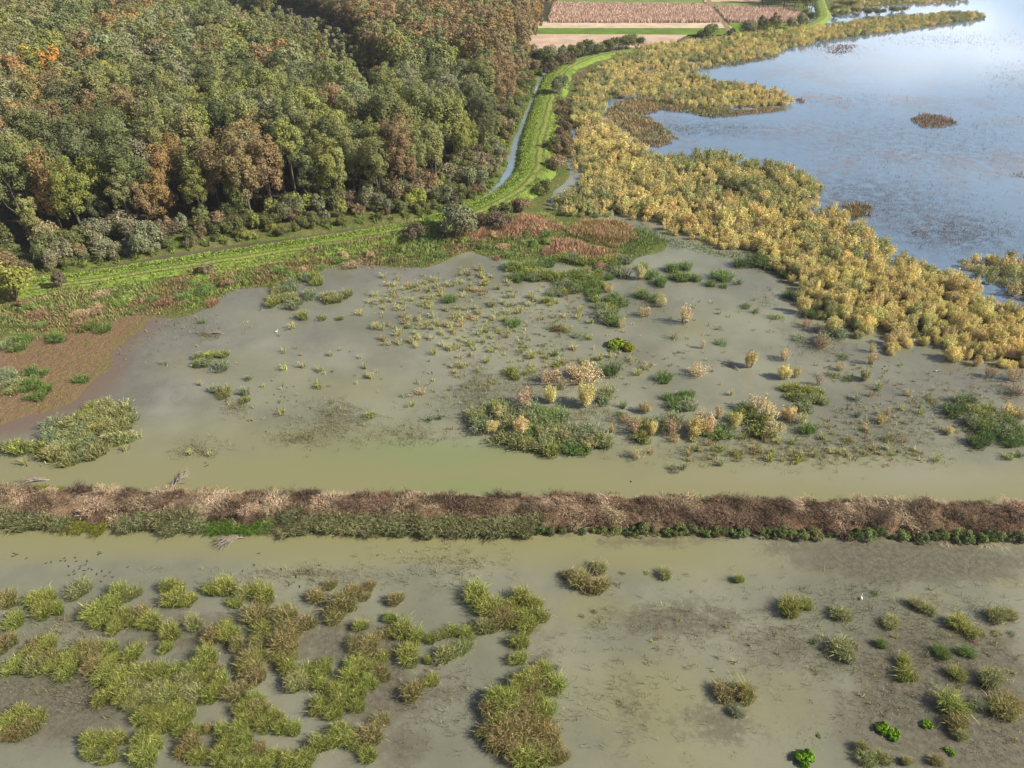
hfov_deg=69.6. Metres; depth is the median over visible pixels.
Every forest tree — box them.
[0,82,11,96]
[0,89,17,119]
[0,97,30,140]
[0,97,35,114]
[0,116,10,198]
[0,126,29,199]
[0,133,44,223]
[0,138,41,216]
[0,141,33,239]
[0,159,26,229]
[3,108,51,194]
[6,89,26,101]
[8,75,38,106]
[8,104,45,146]
[11,69,46,103]
[12,194,38,231]
[13,100,64,132]
[21,145,65,229]
[22,139,51,216]
[26,109,62,145]
[27,105,53,133]
[29,140,78,220]
[35,99,54,114]
[35,138,69,208]
[38,66,70,98]
[39,76,80,114]
[43,99,65,116]
[43,155,94,223]
[48,117,103,205]
[51,115,91,145]
[52,149,86,211]
[58,115,93,193]
[61,112,84,118]
[70,88,102,117]
[70,115,102,137]
[70,152,112,219]
[71,70,102,109]
[71,70,107,103]
[71,107,101,145]
[72,127,101,202]
[73,65,114,109]
[74,96,100,115]
[74,139,111,214]
[82,99,130,135]
[83,194,107,219]
[90,118,128,201]
[90,129,123,150]
[91,111,141,206]
[92,136,137,218]
[98,60,117,86]
[98,90,126,111]
[102,84,134,122]
[102,168,134,218]
[105,115,133,143]
[106,141,150,220]
[108,64,136,97]
[108,82,127,97]
[111,68,140,91]
[115,103,149,177]
[116,135,158,209]
[123,85,153,104]
[124,88,161,138]
[126,182,158,219]
[130,100,168,186]
[130,129,161,201]
[133,62,156,88]
[135,81,169,117]
[135,107,179,204]
[140,143,178,213]
[141,166,178,224]
[144,98,188,189]
[146,65,173,89]
[149,122,183,199]
[149,131,190,208]
[154,61,170,79]
[154,67,183,102]
[160,97,187,147]
[162,81,195,109]
[166,94,192,157]
[169,102,208,199]
[170,107,219,173]
[171,69,202,98]
[174,137,215,210]
[177,166,207,224]
[179,70,201,88]
[180,93,205,111]
[181,85,204,107]
[183,71,203,90]
[185,103,216,189]
[190,136,231,215]
[191,62,222,98]
[195,86,232,129]
[198,50,227,74]
[200,97,235,139]
[201,70,232,101]
[202,139,229,202]
[208,80,231,134]
[209,125,245,195]
[217,131,259,209]
[220,81,248,101]
[221,65,248,84]
[221,118,257,204]
[222,67,240,80]
[222,172,246,215]
[223,107,244,128]
[224,94,264,192]
[226,86,259,103]
[228,74,249,95]
[228,93,262,179]
[230,79,254,97]
[233,130,274,204]
[243,61,277,90]
[243,111,277,195]
[244,60,257,79]
[244,127,284,203]
[252,80,280,100]
[253,84,277,115]
[253,99,280,171]
[255,70,280,92]
[258,93,287,177]
[258,101,295,192]
[263,116,306,189]
[265,47,286,72]
[267,50,291,70]
[267,69,288,88]
[269,64,291,89]
[269,119,303,192]
[271,65,299,84]
[272,58,297,76]
[272,91,309,189]
[275,83,308,115]
[278,104,304,167]
[281,58,314,83]
[284,69,310,143]
[284,77,304,89]
[291,85,319,122]
[291,147,320,211]
[295,108,325,193]
[299,54,328,84]
[300,112,321,147]
[302,144,323,198]
[303,86,327,113]
[305,73,321,88]
[306,79,324,91]
[308,133,344,210]
[310,68,332,85]
[310,109,349,186]
[312,117,343,188]
[313,56,343,84]
[314,82,330,103]
[315,103,346,177]
[318,82,345,112]
[319,111,352,188]
[320,145,347,195]
[323,81,344,104]
[325,110,354,182]
[328,56,361,94]
[332,90,360,171]
[335,137,367,196]
[340,119,371,184]
[341,81,373,139]
[354,97,378,128]
[355,81,376,134]
[356,76,366,85]
[356,135,389,185]
[358,116,386,180]
[360,136,389,197]
[365,124,392,183]
[367,61,396,85]
[367,66,395,89]
[368,87,393,108]
[369,62,403,102]
[369,83,400,175]
[374,97,423,165]
[378,112,411,177]
[384,123,416,180]
[390,56,407,68]
[392,63,406,80]
[395,64,417,86]
[396,55,422,80]
[396,82,416,92]
[397,60,422,81]
[398,124,427,177]
[400,85,429,157]
[402,73,420,86]
[402,81,426,93]
[407,82,434,167]
[407,123,437,176]
[414,63,430,81]
[415,82,436,119]
[418,118,443,173]
[420,90,440,118]
[421,51,444,72]
[422,68,437,89]
[423,61,442,80]
[424,79,446,134]
[424,86,463,164]
[424,121,443,172]
[428,68,446,93]
[429,62,450,73]
[433,74,457,139]
[438,90,471,154]
[444,67,458,92]
[444,74,463,138]
[444,82,467,143]
[450,58,474,107]
[451,127,471,159]
[453,59,477,87]
[456,74,470,94]
[459,78,479,120]
[460,110,472,130]
[462,119,478,149]
[463,65,484,89]
[464,73,484,107]
[465,112,476,129]
[469,54,495,94]
[471,91,495,141]
[472,87,491,112]
[474,54,503,92]
[476,88,498,136]
[488,75,506,110]
[495,50,516,113]
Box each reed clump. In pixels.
[0,584,24,612]
[0,604,27,631]
[0,623,22,656]
[0,653,24,679]
[0,700,34,730]
[0,709,21,732]
[0,711,15,739]
[0,722,24,743]
[6,713,43,738]
[8,641,36,660]
[14,704,49,722]
[15,648,49,684]
[18,587,44,610]
[22,632,48,656]
[23,641,47,661]
[26,584,59,606]
[27,594,55,621]
[30,629,58,657]
[37,656,59,675]
[39,642,62,665]
[45,597,65,614]
[50,657,77,683]
[52,643,85,670]
[60,574,93,602]
[65,636,96,660]
[75,596,115,626]
[76,651,103,677]
[78,726,95,749]
[78,742,98,762]
[80,727,105,752]
[82,635,108,658]
[82,683,114,709]
[83,650,111,672]
[85,659,118,689]
[86,610,113,631]
[90,728,120,752]
[91,746,121,765]
[94,584,123,616]
[99,637,119,657]
[99,653,118,670]
[99,665,130,685]
[101,669,131,694]
[102,651,122,665]
[103,621,122,636]
[103,727,131,748]
[105,576,131,603]
[106,607,124,631]
[106,661,133,686]
[109,682,141,710]
[110,600,136,624]
[114,671,148,693]
[116,636,147,665]
[117,581,149,602]
[120,696,137,714]
[121,655,154,683]
[122,612,139,629]
[123,731,161,767]
[126,704,154,727]
[127,726,151,747]
[128,687,150,708]
[131,601,152,619]
[131,605,163,632]
[135,680,161,698]
[136,727,166,753]
[138,702,157,716]
[139,677,165,700]
[139,707,164,734]
[141,679,171,703]
[141,705,167,728]
[144,655,168,680]
[148,680,188,704]
[149,712,178,735]
[150,681,184,708]
[150,696,172,719]
[154,705,181,723]
[156,581,190,610]
[156,615,183,642]
[157,573,185,594]
[157,639,173,654]
[159,676,174,688]
[160,656,186,682]
[165,695,188,719]
[168,700,198,730]
[169,578,187,595]
[169,667,194,691]
[169,740,190,762]
[171,714,195,739]
[173,681,199,703]
[173,688,196,706]
[174,728,207,752]
[177,590,199,609]
[178,665,200,684]
[179,649,213,683]
[180,609,207,632]
[180,676,204,706]
[181,743,211,763]
[183,719,205,737]
[185,744,212,767]
[193,640,222,668]
[193,666,215,685]
[196,579,217,596]
[197,621,228,646]
[198,676,224,704]
[203,720,213,733]
[203,734,238,767]
[206,659,224,677]
[206,662,234,691]
[209,572,239,597]
[211,619,243,644]
[213,718,234,738]
[215,616,233,631]
[215,718,250,741]
[216,733,238,749]
[217,753,243,767]
[218,673,248,706]
[224,595,244,608]
[227,631,246,653]
[228,727,256,750]
[230,655,249,672]
[230,694,253,717]
[231,653,268,675]
[232,581,255,601]
[233,703,256,726]
[234,597,275,624]
[234,666,249,684]
[234,742,255,757]
[236,746,262,767]
[237,641,262,665]
[240,651,266,681]
[240,660,271,690]
[241,710,256,731]
[242,685,267,705]
[244,577,270,597]
[244,615,274,642]
[246,627,266,649]
[246,645,270,662]
[246,694,276,718]
[247,699,270,719]
[250,578,278,606]
[250,711,275,735]
[250,737,269,758]
[252,753,274,767]
[260,745,286,765]
[263,625,300,661]
[263,704,284,722]
[265,597,300,630]
[269,646,288,664]
[270,715,291,738]
[275,649,296,678]
[276,616,304,637]
[276,634,300,660]
[278,745,300,767]
[280,716,303,737]
[282,668,305,685]
[282,668,312,693]
[288,659,315,681]
[291,612,319,632]
[292,745,319,767]
[298,584,330,605]
[299,674,317,692]
[304,672,331,692]
[304,731,336,756]
[305,695,330,717]
[307,658,335,680]
[309,691,328,707]
[314,581,360,618]
[314,652,335,671]
[319,703,346,723]
[321,687,348,713]
[322,576,338,591]
[324,607,348,628]
[324,677,341,695]
[326,717,354,747]
[327,679,354,705]
[327,683,350,711]
[329,725,349,748]
[337,660,363,689]
[337,723,362,751]
[338,651,365,677]
[343,630,361,652]
[344,697,367,713]
[345,582,364,597]
[347,678,370,704]
[348,652,366,668]
[348,716,388,748]
[349,617,373,631]
[352,627,386,655]
[352,638,372,659]
[355,741,380,765]
[357,670,379,689]
[358,590,372,602]
[360,656,376,674]
[363,576,377,592]
[366,707,392,728]
[367,657,394,682]
[373,645,392,666]
[375,626,394,640]
[382,611,400,623]
[385,590,408,606]
[385,612,417,641]
[391,636,421,669]
[398,675,427,706]
[405,622,426,647]
[419,669,440,689]
[423,653,434,664]
[424,630,436,644]
[428,636,463,668]
[434,626,448,642]
[441,621,464,638]
[448,633,476,658]
[457,621,476,641]
[458,573,493,611]
[468,590,505,617]
[470,718,495,740]
[473,613,503,635]
[478,693,501,717]
[480,681,506,712]
[483,704,510,729]
[483,729,507,755]
[484,604,521,629]
[485,683,525,717]
[486,700,526,723]
[486,721,523,758]
[488,700,521,745]
[494,683,527,707]
[496,610,515,629]
[501,688,535,728]
[501,734,529,766]
[502,596,518,613]
[505,672,531,693]
[506,628,530,649]
[508,583,536,608]
[508,648,531,666]
[508,710,531,745]
[508,724,533,746]
[509,707,546,743]
[509,738,546,767]
[510,661,548,689]
[511,603,530,625]
[511,603,535,624]
[513,612,541,636]
[515,689,548,726]
[515,740,539,762]
[517,674,547,699]
[518,694,535,710]
[519,714,535,737]
[520,663,543,683]
[522,591,546,610]
[526,733,551,755]
[527,711,560,739]
[529,603,553,623]
[529,738,556,766]
[530,695,559,723]
[530,712,552,730]
[532,656,556,683]
[532,690,547,706]
[534,742,557,767]
[536,717,567,754]
[537,677,558,695]
[543,670,571,697]
[547,745,576,766]
[560,567,574,579]
[567,563,595,591]
[584,575,614,596]
[589,557,609,575]
[656,564,673,581]
[709,676,738,705]
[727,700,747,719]
[728,673,762,706]
[733,573,746,583]
[774,588,807,621]
[796,594,818,611]
[826,629,860,662]
[829,600,860,622]
[834,646,860,664]
[853,747,883,767]
[854,737,872,752]
[871,747,894,767]
[874,635,888,648]
[881,610,905,630]
[894,650,915,667]
[895,660,926,682]
[899,753,915,767]
[906,595,925,609]
[918,599,938,617]
[925,753,946,767]
[927,685,980,725]
[931,640,954,659]
[940,708,972,734]
[946,608,975,631]
[946,662,969,682]
[949,724,972,741]
[951,641,978,659]
[964,624,981,638]
[969,695,990,710]
[976,602,1016,625]
[976,662,1013,692]
[978,629,987,637]
[980,688,1023,722]
[987,626,1004,637]
[998,686,1023,718]
[1003,604,1019,621]
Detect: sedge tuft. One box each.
[18,457,28,466]
[118,444,132,451]
[131,428,141,439]
[274,405,285,414]
[286,320,298,329]
[363,409,376,420]
[387,286,399,294]
[389,327,402,335]
[412,386,425,394]
[422,413,433,420]
[427,310,439,317]
[429,347,436,354]
[466,339,477,346]
[483,277,492,285]
[489,330,497,338]
[550,324,565,331]
[568,340,580,350]
[569,329,587,339]
[614,411,627,417]
[618,399,626,408]
[641,362,655,370]
[668,462,680,472]
[670,331,678,339]
[679,461,688,469]
[684,446,692,456]
[688,433,700,441]
[704,438,712,444]
[712,337,727,346]
[713,444,727,452]
[730,447,744,458]
[733,278,745,284]
[740,430,749,439]
[741,301,751,308]
[747,442,762,454]
[761,434,771,441]
[765,451,775,464]
[766,446,776,454]
[767,312,784,318]
[773,435,785,444]
[783,436,800,445]
[789,448,811,460]
[792,456,804,464]
[793,330,807,343]
[812,448,819,456]
[825,370,840,378]
[825,446,838,453]
[838,352,851,360]
[840,374,855,381]
[844,432,855,444]
[853,390,866,401]
[853,408,867,417]
[866,390,876,396]
[870,380,882,390]
[881,441,894,450]
[884,431,896,443]
[926,396,939,403]
[933,453,944,461]
[1007,452,1015,459]
[1013,447,1023,456]
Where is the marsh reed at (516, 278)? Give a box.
[510,270,526,281]
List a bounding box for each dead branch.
[14,475,49,487]
[172,470,191,485]
[203,328,223,335]
[215,535,247,549]
[911,227,931,233]
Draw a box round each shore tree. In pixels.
[696,30,705,38]
[703,23,718,36]
[726,28,735,35]
[739,19,756,32]
[757,15,769,30]
[769,12,781,28]
[786,16,797,27]
[796,13,809,24]
[801,9,817,23]
[830,5,841,8]
[838,9,848,14]
[843,0,856,5]
[849,7,860,12]
[859,8,873,14]
[872,7,886,14]
[888,6,899,12]
[900,6,910,11]
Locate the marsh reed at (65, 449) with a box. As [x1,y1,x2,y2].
[53,441,72,456]
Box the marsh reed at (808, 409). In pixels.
[797,399,816,413]
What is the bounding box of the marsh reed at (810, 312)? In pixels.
[801,308,820,319]
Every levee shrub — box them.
[0,261,35,300]
[39,239,72,265]
[50,269,66,287]
[75,217,113,240]
[95,241,122,258]
[128,221,163,253]
[198,262,214,275]
[403,221,425,239]
[436,201,477,237]
[474,212,489,225]
[486,210,513,228]
[488,202,513,215]
[510,196,532,209]
[510,199,529,210]
[532,177,551,193]
[542,137,560,146]
[544,155,567,169]
[551,75,570,94]
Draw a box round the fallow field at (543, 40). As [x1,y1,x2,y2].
[522,34,685,50]
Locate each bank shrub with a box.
[0,222,15,246]
[0,240,20,253]
[0,248,18,267]
[17,259,37,268]
[23,219,59,243]
[29,232,58,260]
[30,228,68,242]
[43,261,56,270]
[53,237,71,256]
[57,231,79,247]
[59,257,77,265]
[66,225,89,245]
[71,242,87,258]
[72,248,90,259]
[83,222,102,242]
[86,236,113,252]
[102,218,127,237]
[104,209,140,237]
[107,253,118,259]
[121,235,131,247]
[121,245,134,254]
[128,220,150,235]
[141,241,160,253]
[147,219,181,240]
[157,215,171,235]
[157,235,175,246]
[174,212,189,231]
[182,226,194,239]
[183,235,198,246]
[191,202,210,226]
[193,222,206,238]
[205,210,225,229]
[208,217,234,233]
[211,232,221,240]
[218,196,247,217]
[224,213,253,229]
[232,225,246,235]
[240,230,256,238]
[243,208,255,223]
[249,213,260,228]
[259,210,281,225]
[263,197,276,214]
[265,223,276,230]
[274,194,305,221]
[275,225,291,233]
[280,190,314,214]
[287,208,297,221]
[289,222,299,230]
[297,210,317,225]
[303,216,320,227]
[310,193,325,214]
[318,185,346,208]
[319,209,330,218]
[320,217,332,224]
[334,197,347,216]
[335,216,348,224]
[337,188,363,208]
[350,203,365,214]
[357,188,386,209]
[358,181,373,204]
[372,186,391,199]
[375,211,383,218]
[381,208,390,214]
[382,198,396,211]
[384,179,420,199]
[390,197,408,210]
[398,178,407,198]
[403,188,426,206]
[411,171,439,191]
[412,178,424,188]
[414,203,424,211]
[415,199,431,208]
[421,186,434,199]
[430,178,445,191]
[430,184,454,203]
[430,198,438,208]
[437,162,463,179]
[437,172,445,181]
[441,180,458,192]
[443,193,458,202]
[445,172,461,183]
[449,154,462,166]
[450,150,462,161]
[452,163,468,173]
[452,192,465,199]
[454,172,477,186]
[456,183,465,192]
[459,142,482,152]
[459,159,472,167]
[460,166,488,185]
[462,186,476,196]
[463,148,474,161]
[469,125,492,144]
[470,151,486,163]
[470,163,488,181]
[470,184,484,191]
[475,157,485,166]
[477,146,493,155]
[479,141,494,151]
[481,119,503,135]
[482,137,500,152]
[483,153,496,163]
[488,162,501,172]
[492,146,505,152]
[492,156,502,163]
[493,103,507,112]
[494,111,503,117]
[495,115,508,131]
[496,150,507,159]
[500,100,511,112]
[501,129,507,135]
[502,125,514,132]
[503,104,521,117]
[503,133,511,139]
[507,119,514,125]
[512,89,523,97]
[513,96,524,101]
[515,79,530,85]
[517,82,529,90]
[525,57,540,69]
[526,72,533,78]
[549,143,562,152]
[554,134,564,143]
[555,108,564,114]
[555,127,563,134]
[557,98,566,104]
[557,118,564,125]
[561,137,570,145]
[562,105,569,114]
[562,145,571,153]
[563,121,572,130]
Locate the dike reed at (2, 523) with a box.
[0,514,17,528]
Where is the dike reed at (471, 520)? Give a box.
[457,510,487,529]
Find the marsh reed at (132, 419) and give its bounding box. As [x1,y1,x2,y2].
[119,411,140,422]
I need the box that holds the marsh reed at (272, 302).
[264,296,277,308]
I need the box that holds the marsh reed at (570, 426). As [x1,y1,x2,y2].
[553,420,580,436]
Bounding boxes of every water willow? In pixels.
[485,420,498,433]
[490,403,506,417]
[511,415,529,434]
[515,385,534,408]
[535,424,550,437]
[540,367,563,384]
[543,385,556,402]
[557,379,567,389]
[564,360,584,377]
[564,360,603,384]
[576,382,596,406]
[580,435,596,449]
[594,261,605,269]
[604,283,613,292]
[608,423,616,432]
[618,316,625,328]
[618,411,632,423]
[628,417,642,432]
[629,446,645,458]
[635,264,645,278]
[637,304,651,317]
[639,400,652,412]
[645,418,657,435]
[653,293,668,306]
[663,414,681,434]
[669,433,680,441]
[680,304,691,322]
[682,416,707,435]
[687,361,709,377]
[694,406,717,429]
[703,420,715,433]
[715,403,724,418]
[729,411,742,430]
[744,349,758,367]
[746,392,768,410]
[758,399,780,420]
[761,415,786,437]
[777,364,793,378]
[780,347,790,360]
[781,405,797,420]
[793,366,801,376]
[793,408,808,422]
[795,295,812,312]
[803,317,811,327]
[812,322,825,332]
[814,333,833,349]
[816,373,825,385]
[825,315,842,331]
[835,362,845,370]
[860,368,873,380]
[868,350,877,363]
[869,343,876,352]
[875,412,887,421]
[886,405,891,415]
[942,426,954,434]
[985,365,997,377]
[999,402,1016,414]
[1004,377,1023,395]
[1006,366,1023,381]
[1014,406,1023,419]
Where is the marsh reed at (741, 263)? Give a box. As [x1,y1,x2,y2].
[730,256,750,268]
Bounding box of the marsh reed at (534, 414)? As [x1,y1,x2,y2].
[523,409,545,422]
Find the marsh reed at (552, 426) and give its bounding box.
[540,419,563,432]
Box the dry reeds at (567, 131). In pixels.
[548,96,573,159]
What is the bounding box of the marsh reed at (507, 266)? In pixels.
[499,258,521,269]
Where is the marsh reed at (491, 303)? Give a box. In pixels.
[487,300,495,306]
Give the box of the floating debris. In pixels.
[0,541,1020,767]
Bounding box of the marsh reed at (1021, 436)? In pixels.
[1013,432,1023,443]
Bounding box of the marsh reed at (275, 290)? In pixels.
[270,284,283,294]
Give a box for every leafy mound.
[607,337,626,347]
[608,343,617,350]
[619,342,634,351]
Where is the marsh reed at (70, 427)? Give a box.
[60,417,90,433]
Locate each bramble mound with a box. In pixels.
[535,524,546,534]
[546,525,555,535]
[559,527,566,534]
[579,527,586,534]
[597,525,606,533]
[610,525,621,535]
[628,524,640,536]
[637,521,649,536]
[649,526,659,535]
[661,527,672,535]
[669,527,680,536]
[675,523,691,536]
[686,524,703,534]
[702,528,712,537]
[711,525,719,536]
[718,526,727,535]
[731,525,749,537]
[755,526,768,538]
[765,526,778,539]
[774,524,787,538]
[788,528,797,538]
[793,528,809,541]
[806,526,823,541]
[844,532,853,540]
[848,527,864,539]
[864,527,877,541]
[871,525,887,536]
[897,529,911,540]
[911,533,919,540]
[915,530,929,543]
[924,530,939,540]
[933,528,949,539]
[950,528,964,542]
[959,528,975,543]
[972,532,988,543]
[981,529,996,541]
[992,530,1006,541]
[1004,531,1019,541]
[1016,530,1023,541]
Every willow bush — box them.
[711,238,717,245]
[717,235,730,243]
[718,241,727,249]
[725,237,742,249]
[743,239,751,249]
[750,241,756,250]
[751,235,776,250]
[757,248,765,256]
[763,242,774,253]
[765,252,781,260]
[767,258,778,267]
[770,247,783,256]
[772,260,784,270]
[777,263,785,272]
[782,240,795,255]
[782,248,794,256]
[783,255,801,270]
[786,274,795,283]
[792,262,803,277]
[792,288,804,300]
[794,250,803,260]
[796,253,808,264]
[799,264,810,276]
[799,274,807,285]
[799,281,812,291]
[802,249,812,260]
[802,278,815,288]
[804,287,814,297]
[807,256,817,266]
[807,268,818,278]
[808,262,817,268]
[808,276,818,282]
[810,249,816,258]
[812,280,820,292]
[812,288,830,298]
[812,298,822,309]
[813,265,839,280]
[814,245,820,257]
[814,254,831,265]
[814,310,827,320]
[815,286,825,301]
[816,277,824,287]
[822,250,832,258]
[822,274,838,288]
[822,291,835,305]
[822,305,839,317]
[823,294,840,306]
[824,300,840,312]
[826,259,838,268]
[828,262,839,271]
[829,287,838,297]
[831,253,839,262]
[832,282,843,293]
[835,293,849,306]
[836,255,844,268]
[837,286,846,297]
[837,303,852,319]
[838,265,859,276]
[838,269,857,283]
[838,276,852,287]
[838,282,849,291]
[839,256,850,268]
[841,289,854,306]
[841,304,852,314]
[842,318,847,328]
[844,311,862,328]
[846,255,857,262]
[847,288,858,302]
[850,314,860,329]
[851,278,865,292]
[853,307,866,317]
[853,329,865,338]
[854,257,866,268]
[856,292,867,302]
[857,267,870,282]
[857,284,868,294]
[857,300,868,313]
[859,312,879,325]
[859,321,874,333]
[862,303,876,313]
[865,268,875,279]
[865,273,876,285]
[865,280,873,290]
[865,292,876,302]
[865,305,888,324]
[866,297,878,310]
[868,258,884,275]
[872,285,884,296]
[872,291,884,302]
[874,275,889,286]
[874,282,886,289]
[875,261,887,273]
[876,294,884,306]
[877,281,889,294]
[878,311,899,327]
[882,316,897,330]
[882,341,899,350]
[883,277,904,292]
[883,332,898,342]
[884,270,898,277]
[884,290,893,303]
[884,301,897,310]
[884,307,898,320]
[885,347,895,355]
[888,321,912,335]
[889,265,897,274]
[889,299,900,306]
[889,341,902,350]
[890,282,904,297]
[890,294,901,300]
[891,328,904,341]
[894,304,906,318]
[895,263,912,286]
[895,264,908,275]
[899,298,915,313]
[899,311,906,322]
[900,332,911,339]
[901,279,911,293]
[901,285,917,298]
[902,336,914,348]
[904,313,917,328]
[905,294,918,305]
[906,263,920,277]
[907,267,921,283]
[908,289,920,303]
[908,300,921,315]
[909,310,922,324]
[910,276,924,290]
[910,327,919,337]
[916,289,925,300]
[917,334,930,346]
[918,302,936,321]
[920,271,935,283]
[920,298,936,316]
[920,315,940,325]
[921,271,942,282]
[921,286,931,297]
[921,311,937,328]
[922,322,938,337]
[926,292,941,302]
[927,278,938,290]
[928,282,944,295]
[930,295,942,311]
[931,328,939,337]
[932,318,951,334]
[933,300,945,313]
[933,332,941,344]
[934,274,948,283]
[937,307,947,318]
[939,278,952,288]
[939,333,962,347]
[943,326,959,339]
[943,342,965,362]
[946,270,968,292]
[946,299,955,313]
[946,303,967,318]
[946,318,959,325]
[947,290,959,302]
[947,324,960,334]
[950,310,973,330]
[953,288,979,304]
[954,300,967,310]
[954,319,969,334]
[955,293,968,304]
[957,273,970,292]
[957,331,969,341]
[957,338,975,348]
[957,341,971,353]
[961,332,976,342]
[963,321,979,333]
[964,312,982,323]
[964,348,973,360]
[966,275,983,295]
[967,292,975,304]
[967,301,982,315]
[967,323,987,341]
[970,316,978,326]
[971,294,986,305]
[972,354,983,366]
[973,299,995,322]
[973,341,987,356]
[977,306,998,318]
[977,330,990,341]
[979,347,996,359]
[980,338,993,346]
[980,341,994,351]
[983,323,997,335]
[985,295,995,300]
[985,299,997,309]
[985,312,998,323]
[985,318,1001,326]
[986,324,1009,345]
[990,337,1011,352]
[995,346,1007,357]
[996,307,1009,316]
[996,357,1009,368]
[998,310,1014,317]
[998,313,1015,323]
[999,318,1011,331]
[1001,299,1017,309]
[1005,314,1017,326]
[1005,345,1017,358]
[1006,360,1018,369]
[1007,323,1023,335]
[1007,323,1023,339]
[1008,336,1023,352]
[1010,303,1023,316]
[1013,307,1023,323]
[1019,344,1023,359]
[1019,356,1023,366]
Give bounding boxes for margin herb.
[15,298,30,307]
[18,302,36,312]
[45,331,62,337]
[118,294,133,301]
[145,295,159,302]
[183,280,195,286]
[194,284,210,294]
[216,274,226,280]
[218,278,234,286]
[337,251,348,258]
[365,250,373,255]
[397,245,405,250]
[459,237,469,244]
[476,242,491,248]
[490,230,496,237]
[529,239,537,246]
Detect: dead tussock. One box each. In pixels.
[1,487,28,499]
[1,493,32,513]
[16,493,39,513]
[17,483,32,495]
[33,505,61,517]
[39,486,60,493]
[53,477,88,497]
[70,496,92,509]
[74,483,92,497]
[74,503,91,511]
[75,493,113,518]
[93,482,115,491]
[98,485,119,498]
[100,487,116,502]
[101,501,118,512]
[105,512,124,526]
[114,492,145,510]
[118,483,141,491]
[120,494,134,509]
[126,493,151,510]
[134,496,162,510]
[149,485,166,501]
[158,486,185,500]
[159,483,179,492]
[173,502,192,516]
[191,492,225,513]
[191,495,206,505]
[196,496,223,515]
[203,503,223,512]
[209,509,225,521]
[216,500,243,517]
[234,503,260,515]
[245,508,266,524]
[258,488,284,511]
[261,493,292,516]
[282,507,303,528]
[289,487,318,500]
[292,486,324,501]
[308,492,336,515]
[311,501,339,514]
[335,499,344,507]
[336,503,354,515]
[349,500,363,512]
[362,493,378,509]
[362,494,390,507]
[370,488,396,507]
[372,495,397,521]
[379,508,397,526]
[389,491,406,506]
[390,493,412,517]
[395,485,420,498]
[403,490,426,502]
[411,499,431,508]
[414,492,436,508]
[421,502,446,511]
[434,486,457,501]
[442,496,465,516]
[451,498,469,509]
[460,502,481,521]
[474,504,492,514]
[489,486,509,496]
[498,491,516,498]
[517,503,547,526]
[519,496,540,509]
[529,500,558,521]
[532,496,548,508]
[537,498,558,511]
[547,487,563,496]
[550,489,587,506]
[556,501,573,518]
[558,521,569,529]
[569,507,587,518]
[570,519,581,531]
[577,503,607,525]
[578,493,597,505]
[585,492,607,498]
[590,492,617,511]
[594,509,621,525]
[601,503,627,524]
[604,493,637,513]
[621,523,657,536]
[627,499,641,512]
[651,501,662,512]
[663,513,681,523]
[669,496,683,511]
[674,490,704,499]
[682,507,696,520]
[693,508,712,523]
[703,489,733,511]
[706,502,734,523]
[728,496,742,512]
[728,508,741,523]
[730,511,762,532]
[734,511,764,528]
[741,494,762,504]
[745,501,767,514]
[748,509,772,523]
[754,495,771,501]
[761,495,788,508]
[765,496,797,519]
[768,513,788,529]
[777,496,795,510]
[791,507,805,519]
[792,491,815,502]
[798,495,821,518]
[803,524,820,539]
[814,507,839,528]
[815,499,844,516]
[819,497,847,520]
[823,521,844,534]
[830,497,845,511]
[835,526,858,541]
[846,505,866,523]
[848,509,875,524]
[849,490,874,509]
[853,502,886,520]
[860,511,894,525]
[865,504,894,520]
[868,495,898,505]
[874,494,911,513]
[884,499,901,513]
[891,507,925,531]
[902,498,923,516]
[903,521,928,536]
[907,507,939,530]
[908,501,937,520]
[938,523,955,531]
[943,509,965,520]
[958,514,976,527]
[961,503,985,519]
[972,511,1001,524]
[994,502,1006,515]
[1000,496,1023,511]
[1002,502,1023,521]
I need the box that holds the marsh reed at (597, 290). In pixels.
[587,285,601,294]
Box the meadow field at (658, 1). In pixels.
[557,0,702,3]
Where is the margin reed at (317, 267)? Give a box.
[314,264,325,270]
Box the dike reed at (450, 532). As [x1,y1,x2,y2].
[437,524,462,539]
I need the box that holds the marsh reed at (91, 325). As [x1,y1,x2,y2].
[84,320,101,330]
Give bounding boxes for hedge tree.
[525,44,543,60]
[534,46,553,61]
[542,62,555,72]
[544,44,567,58]
[545,57,559,68]
[554,53,568,65]
[564,52,576,63]
[565,44,576,54]
[567,45,580,57]
[576,39,594,55]
[584,40,600,54]
[591,42,605,53]
[601,39,614,51]
[604,37,619,50]
[615,36,629,49]
[621,34,636,48]
[631,34,645,45]
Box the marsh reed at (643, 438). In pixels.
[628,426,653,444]
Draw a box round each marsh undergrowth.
[0,213,560,338]
[552,222,746,266]
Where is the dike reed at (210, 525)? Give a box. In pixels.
[203,516,231,534]
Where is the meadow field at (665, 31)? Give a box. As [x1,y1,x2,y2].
[537,28,726,34]
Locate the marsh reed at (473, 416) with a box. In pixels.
[462,405,488,425]
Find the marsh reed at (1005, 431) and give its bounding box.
[994,421,1022,439]
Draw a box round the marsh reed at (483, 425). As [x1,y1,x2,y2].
[469,414,493,435]
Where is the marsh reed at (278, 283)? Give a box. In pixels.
[274,280,285,287]
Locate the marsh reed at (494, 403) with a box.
[482,396,510,417]
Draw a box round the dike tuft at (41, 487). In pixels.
[36,485,48,489]
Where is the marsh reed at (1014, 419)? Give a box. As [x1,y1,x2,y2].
[997,412,1022,427]
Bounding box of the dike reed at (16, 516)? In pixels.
[5,509,31,523]
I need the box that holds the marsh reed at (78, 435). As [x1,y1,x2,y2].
[67,430,91,442]
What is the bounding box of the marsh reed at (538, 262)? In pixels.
[520,258,542,269]
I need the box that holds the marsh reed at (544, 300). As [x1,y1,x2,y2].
[540,295,553,303]
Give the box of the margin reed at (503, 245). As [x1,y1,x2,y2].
[495,243,510,249]
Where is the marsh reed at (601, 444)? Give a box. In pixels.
[585,431,615,449]
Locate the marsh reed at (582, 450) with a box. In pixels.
[574,438,593,456]
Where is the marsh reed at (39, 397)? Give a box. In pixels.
[30,388,47,401]

